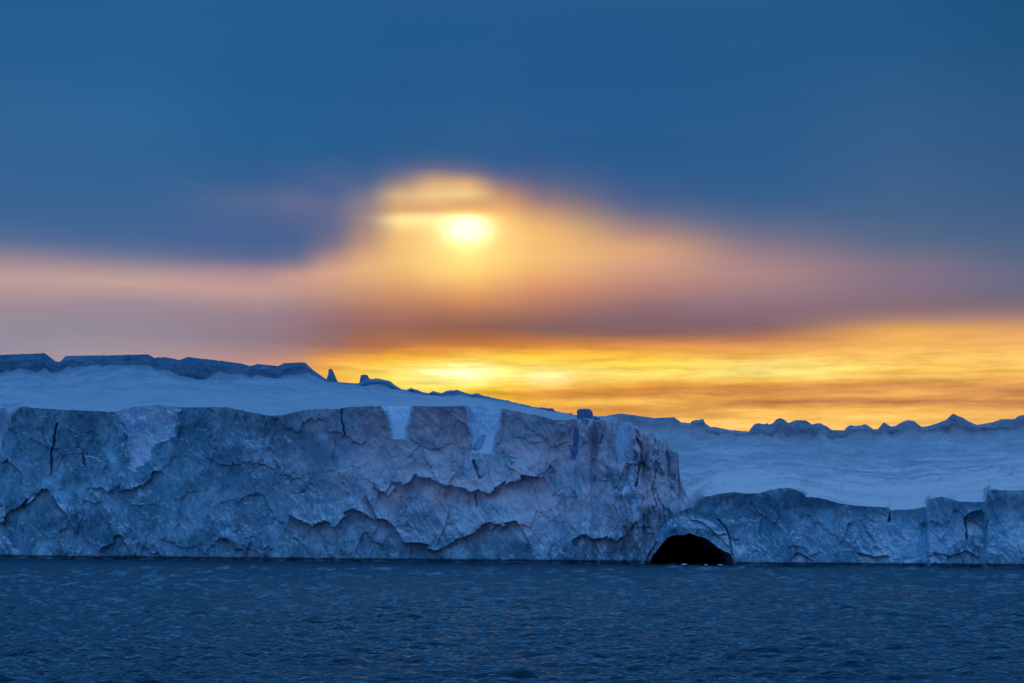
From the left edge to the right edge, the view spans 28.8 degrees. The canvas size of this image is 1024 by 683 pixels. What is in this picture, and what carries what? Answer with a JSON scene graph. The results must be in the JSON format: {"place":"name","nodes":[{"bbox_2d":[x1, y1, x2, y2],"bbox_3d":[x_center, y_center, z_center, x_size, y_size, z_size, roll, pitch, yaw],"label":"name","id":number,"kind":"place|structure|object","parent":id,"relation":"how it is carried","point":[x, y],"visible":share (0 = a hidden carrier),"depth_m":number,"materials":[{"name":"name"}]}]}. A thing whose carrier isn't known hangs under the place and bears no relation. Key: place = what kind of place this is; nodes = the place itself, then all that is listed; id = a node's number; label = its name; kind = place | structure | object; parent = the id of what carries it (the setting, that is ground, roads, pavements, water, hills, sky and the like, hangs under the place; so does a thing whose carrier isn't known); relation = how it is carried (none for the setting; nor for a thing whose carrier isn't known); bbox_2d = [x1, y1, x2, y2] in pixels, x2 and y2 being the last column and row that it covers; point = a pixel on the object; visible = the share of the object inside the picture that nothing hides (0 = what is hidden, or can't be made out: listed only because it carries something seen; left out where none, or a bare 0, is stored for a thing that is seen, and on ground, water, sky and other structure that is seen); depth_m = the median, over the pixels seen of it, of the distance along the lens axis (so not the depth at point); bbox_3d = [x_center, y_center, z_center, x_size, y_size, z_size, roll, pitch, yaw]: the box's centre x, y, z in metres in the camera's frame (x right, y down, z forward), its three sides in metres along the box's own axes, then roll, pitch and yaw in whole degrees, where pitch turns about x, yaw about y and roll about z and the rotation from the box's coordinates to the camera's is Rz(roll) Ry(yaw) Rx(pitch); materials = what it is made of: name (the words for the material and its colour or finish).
{"place":"outdoors","nodes":[
{"label":"outdoors","id":0,"kind":"place"},
{"bbox_2d":[0,557,1023,682],"bbox_3d":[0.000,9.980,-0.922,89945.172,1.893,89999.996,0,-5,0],"label":"sea","id":1,"kind":"structure","parent":0,"point":[89,620],"depth_m":200.87,"materials":[{"name":"liquid"}]},
{"bbox_2d":[0,353,692,564],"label":"iceberg","id":2,"kind":"object","parent":1,"relation":"on","point":[141,457],"visible":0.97,"depth_m":565.42,"materials":[{"name":"white ice"}]},
{"bbox_2d":[606,413,1023,567],"bbox_3d":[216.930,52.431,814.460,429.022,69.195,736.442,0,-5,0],"label":"iceberg","id":3,"kind":"object","parent":1,"relation":"on","point":[949,492],"visible":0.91,"depth_m":565.52,"materials":[{"name":"white ice"}]},
{"bbox_2d":[0,0,1023,430],"label":"sky","id":4,"kind":"structure","parent":0,"point":[738,215],"materials":[{"name":"blue"}]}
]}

